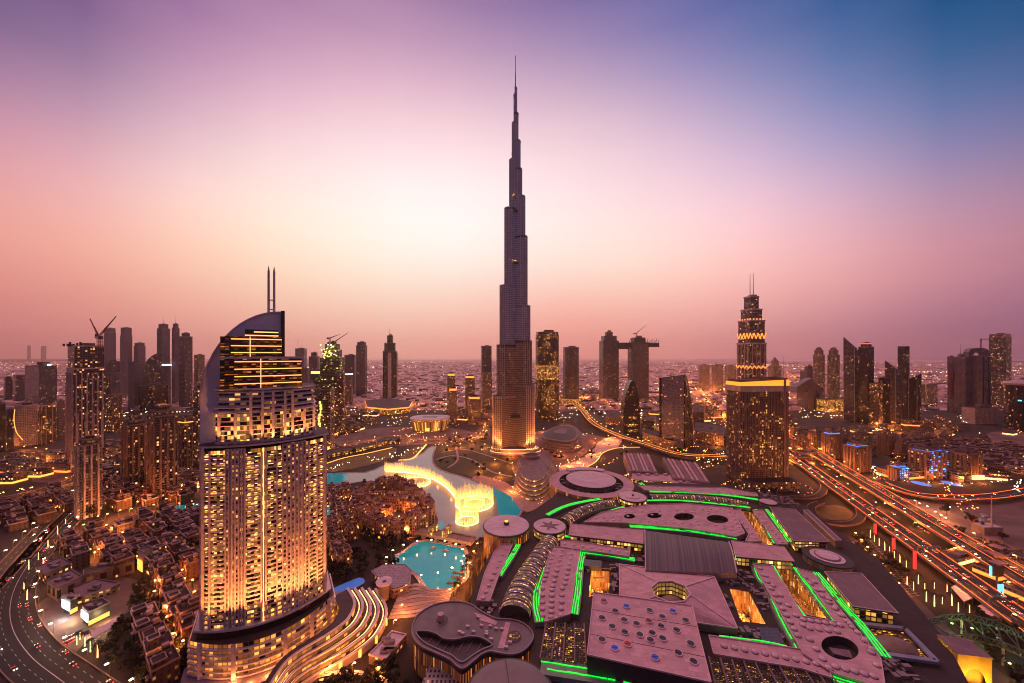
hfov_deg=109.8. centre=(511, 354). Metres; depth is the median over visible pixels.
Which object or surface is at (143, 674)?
shade tree
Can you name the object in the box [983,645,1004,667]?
shade tree
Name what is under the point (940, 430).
building
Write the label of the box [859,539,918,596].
road markings
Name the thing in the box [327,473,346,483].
lake
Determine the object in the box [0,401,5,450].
tower
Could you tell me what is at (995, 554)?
building
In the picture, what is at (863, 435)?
apartment block
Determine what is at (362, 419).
building
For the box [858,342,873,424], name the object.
tower
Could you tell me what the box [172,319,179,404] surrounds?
tower
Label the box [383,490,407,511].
island house
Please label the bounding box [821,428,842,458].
apartment block
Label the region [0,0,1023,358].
sky
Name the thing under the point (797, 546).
clerestory windows
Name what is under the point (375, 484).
island house
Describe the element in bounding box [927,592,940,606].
palm tree
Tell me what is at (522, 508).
quay path
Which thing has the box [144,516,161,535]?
courtyard house
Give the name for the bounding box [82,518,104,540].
courtyard house
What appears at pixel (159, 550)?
courtyard house
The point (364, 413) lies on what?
building
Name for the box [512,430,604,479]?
terrace path
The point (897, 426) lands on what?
building
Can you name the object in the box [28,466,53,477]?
building
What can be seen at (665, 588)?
lantern windows
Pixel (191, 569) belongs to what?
courtyard house
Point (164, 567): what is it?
courtyard house
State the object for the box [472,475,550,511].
promenade path
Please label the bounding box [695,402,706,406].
building
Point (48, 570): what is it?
retail hall
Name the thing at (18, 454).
building
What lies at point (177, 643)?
shade tree
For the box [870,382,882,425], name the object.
tower
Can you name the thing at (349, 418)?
building
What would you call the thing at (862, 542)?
shade tree
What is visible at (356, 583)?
swimming pool
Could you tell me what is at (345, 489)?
courtyard house
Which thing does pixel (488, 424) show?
building
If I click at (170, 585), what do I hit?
courtyard house
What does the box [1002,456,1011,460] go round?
villa
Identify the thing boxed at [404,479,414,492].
island house
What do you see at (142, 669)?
shade tree
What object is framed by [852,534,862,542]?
shade tree
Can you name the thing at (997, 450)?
villa
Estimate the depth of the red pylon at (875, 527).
419.30 m
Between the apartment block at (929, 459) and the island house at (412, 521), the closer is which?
the island house at (412, 521)
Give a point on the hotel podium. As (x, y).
(830, 404)
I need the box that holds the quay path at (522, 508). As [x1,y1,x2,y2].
[327,446,523,539]
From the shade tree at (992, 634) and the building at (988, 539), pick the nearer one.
the shade tree at (992, 634)
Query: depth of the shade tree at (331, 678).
225.31 m
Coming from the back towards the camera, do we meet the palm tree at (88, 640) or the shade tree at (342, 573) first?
the shade tree at (342, 573)
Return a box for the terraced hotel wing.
[264,587,387,682]
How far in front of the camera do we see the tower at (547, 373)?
1184.36 m
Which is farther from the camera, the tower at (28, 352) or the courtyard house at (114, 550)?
the tower at (28, 352)
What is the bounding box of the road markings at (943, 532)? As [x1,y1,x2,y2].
[789,436,1020,582]
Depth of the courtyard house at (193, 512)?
446.64 m
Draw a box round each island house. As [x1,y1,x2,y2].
[349,498,360,511]
[350,486,363,499]
[350,504,356,516]
[354,502,370,528]
[356,492,378,511]
[360,481,373,492]
[360,511,371,530]
[367,487,385,503]
[367,506,384,535]
[369,478,379,489]
[373,501,393,516]
[376,514,394,538]
[378,475,388,490]
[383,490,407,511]
[386,476,393,491]
[390,516,404,538]
[393,475,403,492]
[399,477,407,493]
[402,509,419,535]
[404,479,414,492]
[404,487,415,493]
[404,489,424,513]
[413,506,428,527]
[421,493,434,506]
[421,502,434,524]
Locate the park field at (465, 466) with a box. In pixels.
[433,441,514,482]
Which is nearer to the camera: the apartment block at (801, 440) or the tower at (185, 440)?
the tower at (185, 440)
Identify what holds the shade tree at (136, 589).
on the ground at (610, 461)
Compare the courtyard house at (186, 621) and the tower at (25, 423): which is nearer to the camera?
the courtyard house at (186, 621)
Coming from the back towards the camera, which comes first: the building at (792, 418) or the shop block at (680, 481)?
the building at (792, 418)
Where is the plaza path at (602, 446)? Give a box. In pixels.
[559,437,621,470]
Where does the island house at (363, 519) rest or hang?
on the ground at (610, 461)
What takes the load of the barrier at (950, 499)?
on the road deck at (999, 495)
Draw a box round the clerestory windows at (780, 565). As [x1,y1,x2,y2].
[733,549,791,570]
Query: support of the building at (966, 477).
on the ground at (610, 461)
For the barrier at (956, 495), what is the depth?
525.00 m
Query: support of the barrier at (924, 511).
on the road deck at (1014, 576)
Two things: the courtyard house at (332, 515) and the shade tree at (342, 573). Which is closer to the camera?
the shade tree at (342, 573)
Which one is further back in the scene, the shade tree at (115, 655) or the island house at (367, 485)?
the island house at (367, 485)
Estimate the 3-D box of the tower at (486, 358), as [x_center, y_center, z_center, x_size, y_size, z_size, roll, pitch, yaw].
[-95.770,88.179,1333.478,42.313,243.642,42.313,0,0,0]
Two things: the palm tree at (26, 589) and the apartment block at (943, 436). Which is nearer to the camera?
the palm tree at (26, 589)
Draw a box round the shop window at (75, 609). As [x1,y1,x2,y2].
[70,607,77,613]
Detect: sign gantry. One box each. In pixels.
[917,545,940,552]
[988,597,1018,605]
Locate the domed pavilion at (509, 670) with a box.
[468,658,551,682]
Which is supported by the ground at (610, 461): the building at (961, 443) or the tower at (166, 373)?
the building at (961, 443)
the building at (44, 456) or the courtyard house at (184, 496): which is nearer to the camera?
the courtyard house at (184, 496)
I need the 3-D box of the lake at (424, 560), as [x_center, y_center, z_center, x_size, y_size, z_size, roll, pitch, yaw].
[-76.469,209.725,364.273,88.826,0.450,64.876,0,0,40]
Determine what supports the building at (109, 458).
on the ground at (610, 461)
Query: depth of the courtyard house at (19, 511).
444.48 m
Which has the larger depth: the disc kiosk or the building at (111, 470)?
the building at (111, 470)
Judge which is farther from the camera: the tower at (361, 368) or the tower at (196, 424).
the tower at (361, 368)
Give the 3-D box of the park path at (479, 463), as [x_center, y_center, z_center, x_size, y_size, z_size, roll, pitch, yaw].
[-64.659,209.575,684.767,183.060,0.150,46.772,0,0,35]
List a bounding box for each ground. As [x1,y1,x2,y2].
[0,359,1023,409]
[0,359,1023,682]
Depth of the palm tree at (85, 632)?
258.57 m
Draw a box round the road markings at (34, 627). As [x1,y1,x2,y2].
[0,515,100,682]
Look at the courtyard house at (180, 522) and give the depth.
415.70 m
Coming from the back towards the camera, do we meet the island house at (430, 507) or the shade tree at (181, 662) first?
the island house at (430, 507)
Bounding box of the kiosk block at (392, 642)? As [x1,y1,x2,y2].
[368,630,406,664]
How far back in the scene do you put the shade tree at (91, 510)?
461.50 m
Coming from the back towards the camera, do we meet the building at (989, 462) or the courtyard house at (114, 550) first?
the building at (989, 462)
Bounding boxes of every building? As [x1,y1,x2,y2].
[0,459,13,467]
[0,470,27,484]
[1,451,28,458]
[6,462,37,471]
[8,458,22,460]
[14,457,41,463]
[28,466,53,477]
[30,451,42,458]
[38,461,56,467]
[39,449,64,458]
[42,451,64,461]
[46,452,64,461]
[54,461,69,472]
[61,592,79,615]
[81,597,109,626]
[83,560,134,582]
[102,460,118,464]
[102,464,118,466]
[102,466,120,475]
[105,439,120,442]
[105,443,116,452]
[105,451,120,459]
[105,456,114,459]
[107,445,120,451]
[110,440,120,444]
[180,470,198,479]
[181,475,198,487]
[343,425,359,432]
[345,417,354,421]
[345,420,357,425]
[350,414,362,420]
[350,423,364,429]
[356,408,366,411]
[356,412,367,415]
[360,415,374,421]
[365,418,378,424]
[368,411,378,416]
[448,416,455,423]
[457,408,464,413]
[457,414,467,420]
[468,418,475,424]
[483,413,492,417]
[484,421,492,427]
[485,409,492,413]
[512,452,555,499]
[606,411,619,424]
[642,414,655,430]
[642,428,673,450]
[649,410,658,414]
[693,406,704,428]
[694,422,723,445]
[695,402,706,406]
[705,413,710,421]
[708,406,718,414]
[709,410,721,418]
[711,400,721,402]
[721,410,725,417]
[789,415,796,423]
[789,421,794,426]
[789,426,793,435]
[789,453,814,464]
[794,427,807,433]
[794,449,817,459]
[802,429,812,435]
[843,436,848,443]
[850,425,871,432]
[876,465,887,477]
[878,424,893,430]
[884,423,900,429]
[901,419,919,426]
[909,468,923,479]
[920,419,941,426]
[934,428,952,435]
[937,422,952,427]
[937,634,992,682]
[940,441,955,445]
[941,548,974,565]
[942,426,957,431]
[949,422,970,429]
[950,471,971,482]
[953,442,979,445]
[971,535,1014,548]
[972,559,1006,581]
[975,550,1021,566]
[979,472,1007,480]
[982,458,998,468]
[983,542,1015,556]
[999,459,1017,465]
[1001,582,1023,601]
[1002,427,1016,435]
[1004,467,1021,477]
[1006,548,1023,559]
[1009,557,1023,567]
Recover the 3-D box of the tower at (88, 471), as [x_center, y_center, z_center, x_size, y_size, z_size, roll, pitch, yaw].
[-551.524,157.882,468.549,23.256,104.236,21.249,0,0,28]
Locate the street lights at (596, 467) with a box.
[0,416,1021,509]
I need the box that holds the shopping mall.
[465,467,967,682]
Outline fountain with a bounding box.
[385,465,492,525]
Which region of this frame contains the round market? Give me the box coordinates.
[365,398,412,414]
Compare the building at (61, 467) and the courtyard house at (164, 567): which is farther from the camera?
the building at (61, 467)
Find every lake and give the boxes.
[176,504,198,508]
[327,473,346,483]
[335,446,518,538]
[392,542,464,588]
[438,521,444,529]
[490,488,520,515]
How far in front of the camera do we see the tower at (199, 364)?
1280.72 m
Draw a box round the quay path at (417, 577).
[385,539,469,590]
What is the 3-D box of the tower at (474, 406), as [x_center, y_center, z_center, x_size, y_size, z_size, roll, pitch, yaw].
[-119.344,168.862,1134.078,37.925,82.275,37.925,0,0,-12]
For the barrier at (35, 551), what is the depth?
381.32 m
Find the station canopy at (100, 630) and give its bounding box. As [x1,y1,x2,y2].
[90,619,116,640]
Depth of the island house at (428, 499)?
461.36 m
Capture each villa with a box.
[892,450,907,459]
[897,433,908,437]
[905,437,914,442]
[910,437,922,442]
[929,440,940,446]
[938,445,953,450]
[947,469,961,477]
[960,443,978,449]
[962,437,974,442]
[974,443,988,449]
[974,448,990,454]
[978,442,994,448]
[983,442,1001,446]
[983,453,1002,461]
[989,447,1007,452]
[991,463,1007,473]
[998,440,1017,445]
[1002,451,1014,458]
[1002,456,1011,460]
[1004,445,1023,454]
[1006,460,1020,466]
[1007,444,1023,448]
[1011,467,1023,480]
[1018,457,1023,464]
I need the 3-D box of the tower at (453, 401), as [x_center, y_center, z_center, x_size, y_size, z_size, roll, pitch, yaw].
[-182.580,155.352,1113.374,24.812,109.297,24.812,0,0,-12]
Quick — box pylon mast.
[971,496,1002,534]
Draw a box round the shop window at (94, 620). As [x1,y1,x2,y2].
[88,611,109,625]
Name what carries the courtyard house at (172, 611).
on the ground at (610, 461)
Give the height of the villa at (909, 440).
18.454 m
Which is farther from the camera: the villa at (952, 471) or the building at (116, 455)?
the building at (116, 455)
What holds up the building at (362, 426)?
on the ground at (610, 461)
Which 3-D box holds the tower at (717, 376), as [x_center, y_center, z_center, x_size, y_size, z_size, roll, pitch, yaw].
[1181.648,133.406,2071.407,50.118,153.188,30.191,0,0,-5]
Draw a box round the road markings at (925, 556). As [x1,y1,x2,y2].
[798,461,1023,628]
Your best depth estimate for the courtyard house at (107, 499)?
498.94 m
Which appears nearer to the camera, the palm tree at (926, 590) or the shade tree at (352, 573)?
the palm tree at (926, 590)
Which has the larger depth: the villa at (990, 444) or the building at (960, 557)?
the villa at (990, 444)
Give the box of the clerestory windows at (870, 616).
[827,577,893,624]
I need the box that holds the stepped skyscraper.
[490,55,540,454]
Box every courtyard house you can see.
[0,497,17,505]
[0,501,19,506]
[0,504,15,524]
[3,506,25,526]
[4,514,28,532]
[19,492,39,508]
[25,494,41,510]
[28,494,49,510]
[28,502,48,520]
[34,504,56,524]
[45,481,61,494]
[47,486,62,502]
[52,489,64,503]
[54,490,72,509]
[56,528,76,547]
[59,535,69,553]
[60,495,73,512]
[63,535,82,558]
[67,539,83,559]
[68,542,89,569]
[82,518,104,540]
[88,527,98,543]
[89,527,110,548]
[92,532,110,554]
[99,543,120,562]
[100,533,122,548]
[102,474,111,483]
[102,488,114,503]
[104,475,118,487]
[104,488,120,506]
[106,543,131,562]
[109,492,122,507]
[109,520,119,534]
[110,474,116,488]
[110,548,134,578]
[112,476,120,488]
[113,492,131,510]
[113,515,134,534]
[120,528,143,543]
[121,481,135,492]
[124,537,138,545]
[126,484,140,493]
[128,535,149,556]
[129,601,159,631]
[130,608,161,642]
[131,488,143,501]
[134,506,152,527]
[135,616,167,650]
[136,536,159,563]
[137,486,153,503]
[138,516,154,531]
[140,626,173,668]
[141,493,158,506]
[143,543,169,574]
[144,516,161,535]
[145,641,180,682]
[149,518,167,535]
[149,553,167,580]
[150,554,174,586]
[151,527,166,536]
[154,501,175,518]
[156,560,181,594]
[157,531,170,542]
[159,505,176,520]
[159,571,185,593]
[159,578,185,607]
[161,583,190,614]
[163,531,180,543]
[164,485,180,498]
[164,508,185,529]
[166,536,184,551]
[166,595,192,627]
[168,489,180,500]
[169,512,189,531]
[169,540,189,563]
[172,516,193,531]
[174,595,198,631]
[176,487,193,504]
[176,610,198,647]
[177,474,182,484]
[177,546,189,563]
[178,523,198,536]
[178,547,198,575]
[182,480,196,491]
[182,503,192,511]
[182,525,198,544]
[185,505,198,523]
[185,551,198,580]
[327,481,335,487]
[327,486,334,501]
[327,510,338,523]
[327,519,338,532]
[327,529,343,548]
[328,488,340,505]
[329,495,340,510]
[329,536,345,560]
[333,541,352,567]
[334,498,346,512]
[335,505,343,517]
[338,505,349,527]
[340,481,350,498]
[341,512,354,534]
[344,521,357,541]
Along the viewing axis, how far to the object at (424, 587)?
317.73 m
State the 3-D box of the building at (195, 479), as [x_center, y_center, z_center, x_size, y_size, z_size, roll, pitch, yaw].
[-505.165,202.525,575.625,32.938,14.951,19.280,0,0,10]
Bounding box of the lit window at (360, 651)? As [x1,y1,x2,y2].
[358,649,361,657]
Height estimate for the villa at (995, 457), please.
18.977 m
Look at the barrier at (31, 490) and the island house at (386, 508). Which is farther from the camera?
the barrier at (31, 490)
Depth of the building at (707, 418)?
1120.97 m
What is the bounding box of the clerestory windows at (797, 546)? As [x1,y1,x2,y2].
[772,512,826,551]
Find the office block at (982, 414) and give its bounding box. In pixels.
[962,404,998,423]
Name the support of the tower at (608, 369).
on the desert ground at (378, 386)
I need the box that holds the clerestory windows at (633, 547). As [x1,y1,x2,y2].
[571,536,640,551]
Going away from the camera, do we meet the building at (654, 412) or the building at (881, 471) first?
the building at (881, 471)
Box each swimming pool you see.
[334,578,364,591]
[910,481,930,486]
[941,481,962,486]
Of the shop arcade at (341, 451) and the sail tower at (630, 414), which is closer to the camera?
the shop arcade at (341, 451)
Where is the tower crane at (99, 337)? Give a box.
[90,319,102,348]
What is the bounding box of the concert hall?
[410,415,449,431]
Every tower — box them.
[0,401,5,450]
[4,376,12,399]
[6,407,13,449]
[13,374,24,400]
[14,402,37,445]
[25,362,56,404]
[27,345,30,360]
[39,403,55,444]
[41,346,45,360]
[57,399,64,440]
[63,342,104,472]
[74,435,102,519]
[104,328,115,366]
[105,360,119,371]
[105,371,119,414]
[106,393,122,432]
[120,327,131,395]
[121,412,145,487]
[128,361,142,409]
[134,342,145,368]
[137,545,153,571]
[139,382,167,410]
[143,353,166,383]
[146,403,178,499]
[157,319,169,362]
[162,363,170,403]
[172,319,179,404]
[177,414,192,468]
[179,332,192,406]
[193,385,199,469]
[194,354,204,387]
[295,348,306,367]
[301,368,309,382]
[309,352,319,382]
[311,370,319,397]
[313,387,334,449]
[319,341,344,420]
[335,372,344,432]
[344,354,355,393]
[345,372,352,404]
[356,341,366,395]
[383,329,397,398]
[447,372,454,414]
[449,387,456,422]
[465,374,474,413]
[468,395,480,421]
[481,345,491,372]
[481,372,491,413]
[535,330,558,417]
[562,346,580,405]
[599,330,618,399]
[616,336,658,400]
[620,380,639,433]
[659,374,693,449]
[698,364,709,390]
[712,364,722,390]
[725,365,735,383]
[725,377,799,491]
[736,274,766,378]
[768,357,781,376]
[790,378,821,409]
[800,365,812,379]
[813,347,824,397]
[827,347,839,397]
[843,337,857,421]
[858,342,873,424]
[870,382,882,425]
[878,376,889,423]
[885,360,901,423]
[898,346,909,417]
[908,373,921,420]
[922,384,925,403]
[926,383,937,404]
[947,356,954,412]
[954,346,969,413]
[963,348,990,405]
[980,333,1011,408]
[1001,380,1023,431]
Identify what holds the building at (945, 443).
on the ground at (610, 461)
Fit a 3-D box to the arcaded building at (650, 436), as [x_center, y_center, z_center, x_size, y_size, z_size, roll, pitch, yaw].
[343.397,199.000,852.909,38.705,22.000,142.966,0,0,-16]
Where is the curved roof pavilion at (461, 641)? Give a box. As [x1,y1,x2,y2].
[411,600,533,682]
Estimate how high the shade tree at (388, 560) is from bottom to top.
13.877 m
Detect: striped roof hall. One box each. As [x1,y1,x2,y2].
[623,452,657,480]
[662,457,709,483]
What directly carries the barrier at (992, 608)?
on the road deck at (1001, 609)
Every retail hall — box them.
[35,556,71,583]
[47,569,82,601]
[73,578,119,604]
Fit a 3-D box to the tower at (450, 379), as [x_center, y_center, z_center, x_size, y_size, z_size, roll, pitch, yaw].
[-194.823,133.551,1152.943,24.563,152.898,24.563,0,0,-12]
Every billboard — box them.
[989,566,1003,587]
[998,584,1003,593]
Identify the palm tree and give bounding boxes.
[21,586,33,599]
[23,557,34,569]
[71,631,80,644]
[77,630,90,646]
[83,638,96,651]
[90,640,106,657]
[336,666,349,682]
[353,672,360,681]
[370,660,381,672]
[389,668,399,680]
[902,572,912,584]
[921,589,931,601]
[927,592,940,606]
[946,591,957,605]
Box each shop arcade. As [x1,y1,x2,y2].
[327,441,376,457]
[376,437,399,446]
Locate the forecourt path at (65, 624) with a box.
[37,576,144,651]
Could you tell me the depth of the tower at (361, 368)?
1817.42 m
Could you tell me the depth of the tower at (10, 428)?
791.35 m
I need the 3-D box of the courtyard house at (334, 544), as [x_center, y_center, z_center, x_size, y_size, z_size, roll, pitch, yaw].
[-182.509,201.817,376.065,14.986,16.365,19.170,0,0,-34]
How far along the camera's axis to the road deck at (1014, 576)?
431.63 m
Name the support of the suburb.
on the desert ground at (378, 386)
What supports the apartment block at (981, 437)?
on the ground at (610, 461)
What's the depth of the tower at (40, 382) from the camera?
1499.75 m
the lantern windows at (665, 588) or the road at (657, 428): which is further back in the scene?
the road at (657, 428)
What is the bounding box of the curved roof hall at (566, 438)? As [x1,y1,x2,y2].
[537,425,582,452]
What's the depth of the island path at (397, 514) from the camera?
422.22 m
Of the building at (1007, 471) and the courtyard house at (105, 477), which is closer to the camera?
the courtyard house at (105, 477)
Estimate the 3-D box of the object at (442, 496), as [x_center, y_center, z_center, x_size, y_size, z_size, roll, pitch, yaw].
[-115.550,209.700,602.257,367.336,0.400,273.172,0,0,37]
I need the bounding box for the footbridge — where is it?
[415,522,475,546]
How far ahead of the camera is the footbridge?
404.10 m
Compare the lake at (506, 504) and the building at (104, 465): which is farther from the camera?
the building at (104, 465)
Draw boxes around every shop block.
[632,473,672,482]
[673,480,697,483]
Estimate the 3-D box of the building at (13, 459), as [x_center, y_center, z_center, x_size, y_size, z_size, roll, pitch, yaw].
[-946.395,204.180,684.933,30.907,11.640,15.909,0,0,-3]
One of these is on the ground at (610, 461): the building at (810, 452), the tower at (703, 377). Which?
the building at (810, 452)
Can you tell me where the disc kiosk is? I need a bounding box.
[376,576,391,601]
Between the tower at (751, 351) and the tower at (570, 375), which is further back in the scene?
the tower at (570, 375)
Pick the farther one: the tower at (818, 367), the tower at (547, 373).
the tower at (818, 367)
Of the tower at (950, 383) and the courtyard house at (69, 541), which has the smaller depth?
the courtyard house at (69, 541)
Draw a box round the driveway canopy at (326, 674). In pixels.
[307,670,392,682]
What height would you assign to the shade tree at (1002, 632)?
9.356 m
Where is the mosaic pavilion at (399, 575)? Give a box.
[371,564,411,598]
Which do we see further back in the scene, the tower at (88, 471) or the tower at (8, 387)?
the tower at (8, 387)
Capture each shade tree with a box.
[82,504,95,515]
[98,639,118,652]
[102,645,122,666]
[106,624,125,637]
[107,634,121,643]
[111,614,133,628]
[113,626,126,637]
[117,657,129,669]
[124,638,139,654]
[125,650,143,668]
[127,592,142,608]
[130,645,141,658]
[131,578,147,585]
[131,585,144,593]
[132,658,145,679]
[139,589,149,595]
[139,593,149,600]
[139,668,148,682]
[151,596,158,600]
[157,613,173,623]
[174,635,188,648]
[179,649,187,664]
[180,642,187,659]
[191,539,198,547]
[321,673,336,682]
[327,557,335,570]
[332,562,342,568]
[333,569,339,578]
[337,677,345,682]
[339,560,347,567]
[340,569,346,579]
[342,668,354,682]
[347,571,355,576]
[355,552,361,561]
[360,525,369,534]
[361,668,375,682]
[362,550,370,557]
[368,537,377,542]
[373,673,385,682]
[374,541,383,550]
[374,662,383,674]
[377,553,386,563]
[377,654,394,678]
[382,653,398,675]
[383,556,395,563]
[384,542,390,550]
[387,672,399,682]
[389,541,396,549]
[391,555,399,563]
[399,539,406,549]
[401,533,409,538]
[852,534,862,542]
[857,532,868,539]
[858,540,867,544]
[872,553,884,559]
[883,562,894,568]
[884,551,890,559]
[885,554,902,570]
[894,576,902,581]
[896,565,911,575]
[939,503,951,514]
[954,525,966,530]
[955,612,973,624]
[964,513,978,521]
[969,625,986,637]
[971,617,990,634]
[974,607,992,621]
[975,627,1004,646]
[982,639,990,648]
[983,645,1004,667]
[990,616,1006,626]
[997,531,1008,539]
[999,624,1008,638]
[1002,661,1021,671]
[1004,622,1023,642]
[1008,670,1023,682]
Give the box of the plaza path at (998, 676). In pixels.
[868,552,1008,682]
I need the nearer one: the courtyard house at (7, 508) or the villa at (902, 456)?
the courtyard house at (7, 508)
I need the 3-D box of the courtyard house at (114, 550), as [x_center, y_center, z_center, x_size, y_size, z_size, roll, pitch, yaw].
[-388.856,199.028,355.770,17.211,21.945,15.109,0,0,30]
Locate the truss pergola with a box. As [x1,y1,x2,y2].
[928,613,1023,665]
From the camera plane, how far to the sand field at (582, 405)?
1505.28 m
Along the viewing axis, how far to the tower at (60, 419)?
879.71 m
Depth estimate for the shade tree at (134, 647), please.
243.03 m
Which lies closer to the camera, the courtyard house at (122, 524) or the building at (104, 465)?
the courtyard house at (122, 524)
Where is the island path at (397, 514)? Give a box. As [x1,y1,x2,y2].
[358,492,437,542]
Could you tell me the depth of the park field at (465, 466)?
704.22 m
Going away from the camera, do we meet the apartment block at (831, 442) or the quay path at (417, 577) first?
the quay path at (417, 577)
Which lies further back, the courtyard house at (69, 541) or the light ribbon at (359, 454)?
the light ribbon at (359, 454)
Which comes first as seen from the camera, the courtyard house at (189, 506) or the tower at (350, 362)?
the courtyard house at (189, 506)
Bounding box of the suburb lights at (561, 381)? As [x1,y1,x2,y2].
[4,361,1018,418]
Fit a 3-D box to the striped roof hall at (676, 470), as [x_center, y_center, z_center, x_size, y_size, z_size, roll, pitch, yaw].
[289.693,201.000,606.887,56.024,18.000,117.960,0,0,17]
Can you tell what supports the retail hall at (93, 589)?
on the ground at (610, 461)
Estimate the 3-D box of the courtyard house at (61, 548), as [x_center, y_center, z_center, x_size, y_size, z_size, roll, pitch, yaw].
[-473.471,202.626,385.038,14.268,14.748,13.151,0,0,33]
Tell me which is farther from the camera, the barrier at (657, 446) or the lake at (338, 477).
the barrier at (657, 446)
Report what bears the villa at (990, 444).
on the ground at (610, 461)
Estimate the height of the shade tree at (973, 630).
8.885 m
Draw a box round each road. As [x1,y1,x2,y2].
[0,449,73,498]
[0,471,120,588]
[0,511,115,682]
[366,399,582,442]
[607,403,721,447]
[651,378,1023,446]
[790,463,1023,649]
[814,460,1005,584]
[875,477,1021,485]
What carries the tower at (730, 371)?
on the desert ground at (378, 386)
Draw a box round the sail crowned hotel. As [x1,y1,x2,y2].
[180,266,340,682]
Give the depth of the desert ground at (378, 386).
4666.37 m
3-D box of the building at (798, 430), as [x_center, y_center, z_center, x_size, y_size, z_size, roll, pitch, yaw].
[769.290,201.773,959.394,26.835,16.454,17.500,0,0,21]
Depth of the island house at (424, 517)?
433.42 m
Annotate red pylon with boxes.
[873,523,876,533]
[892,537,894,551]
[912,549,916,568]
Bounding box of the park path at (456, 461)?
[447,448,458,467]
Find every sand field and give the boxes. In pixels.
[32,473,72,482]
[335,427,478,446]
[535,390,621,411]
[903,497,1023,549]
[986,431,1023,445]
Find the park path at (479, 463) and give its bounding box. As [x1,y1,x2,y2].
[435,455,511,476]
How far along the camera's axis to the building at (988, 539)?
386.66 m
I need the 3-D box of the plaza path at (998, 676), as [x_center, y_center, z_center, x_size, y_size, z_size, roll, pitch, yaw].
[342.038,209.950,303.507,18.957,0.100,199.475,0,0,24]
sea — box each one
[367,359,703,359]
[766,359,1023,360]
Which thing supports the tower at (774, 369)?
on the desert ground at (378, 386)
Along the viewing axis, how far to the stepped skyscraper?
765.98 m
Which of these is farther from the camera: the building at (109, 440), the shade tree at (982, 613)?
the building at (109, 440)
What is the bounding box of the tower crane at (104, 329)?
[95,316,116,348]
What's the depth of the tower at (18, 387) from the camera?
1586.33 m
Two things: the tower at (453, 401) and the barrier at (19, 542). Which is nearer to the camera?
the barrier at (19, 542)
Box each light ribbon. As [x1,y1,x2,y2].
[328,447,391,462]
[398,444,426,460]
[587,447,626,466]
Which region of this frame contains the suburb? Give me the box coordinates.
[0,362,1023,410]
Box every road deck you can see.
[560,397,792,465]
[770,469,827,499]
[789,434,1023,589]
[789,450,1023,629]
[807,501,864,526]
[876,482,1023,500]
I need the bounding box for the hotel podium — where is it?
[817,398,842,411]
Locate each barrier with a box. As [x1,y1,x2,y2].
[0,449,73,499]
[0,450,73,497]
[0,494,73,562]
[0,512,63,682]
[2,483,102,588]
[35,519,120,682]
[360,402,560,443]
[573,404,792,464]
[576,404,790,462]
[770,488,827,498]
[777,472,820,496]
[789,437,1023,577]
[789,449,1023,609]
[789,453,1023,620]
[790,434,1023,568]
[790,458,1023,632]
[800,447,1023,587]
[807,501,865,525]
[815,503,856,522]
[874,481,1023,499]
[885,482,1023,495]
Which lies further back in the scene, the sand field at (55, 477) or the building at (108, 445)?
the building at (108, 445)
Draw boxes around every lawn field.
[327,448,396,471]
[400,445,423,459]
[816,505,852,520]
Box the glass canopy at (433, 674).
[422,665,458,682]
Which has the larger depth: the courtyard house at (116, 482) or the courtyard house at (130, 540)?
the courtyard house at (116, 482)
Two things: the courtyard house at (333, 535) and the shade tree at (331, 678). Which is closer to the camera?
the shade tree at (331, 678)
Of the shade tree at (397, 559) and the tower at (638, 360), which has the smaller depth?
the shade tree at (397, 559)
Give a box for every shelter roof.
[951,584,972,607]
[978,604,998,626]
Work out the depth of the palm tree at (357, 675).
225.66 m
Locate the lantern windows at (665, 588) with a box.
[652,582,688,599]
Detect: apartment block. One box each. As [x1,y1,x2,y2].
[791,433,810,450]
[807,427,821,447]
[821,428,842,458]
[834,426,849,437]
[843,439,871,472]
[849,429,873,448]
[876,428,896,454]
[887,460,909,480]
[895,436,909,453]
[908,442,948,479]
[911,428,932,439]
[936,431,952,441]
[949,446,984,479]
[974,432,991,443]
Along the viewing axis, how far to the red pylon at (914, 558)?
351.91 m
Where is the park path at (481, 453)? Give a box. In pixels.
[442,449,512,463]
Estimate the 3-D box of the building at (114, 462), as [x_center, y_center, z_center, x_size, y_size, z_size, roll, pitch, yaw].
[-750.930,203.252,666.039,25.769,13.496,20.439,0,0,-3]
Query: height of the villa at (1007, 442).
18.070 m
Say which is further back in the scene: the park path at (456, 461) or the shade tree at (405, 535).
the park path at (456, 461)

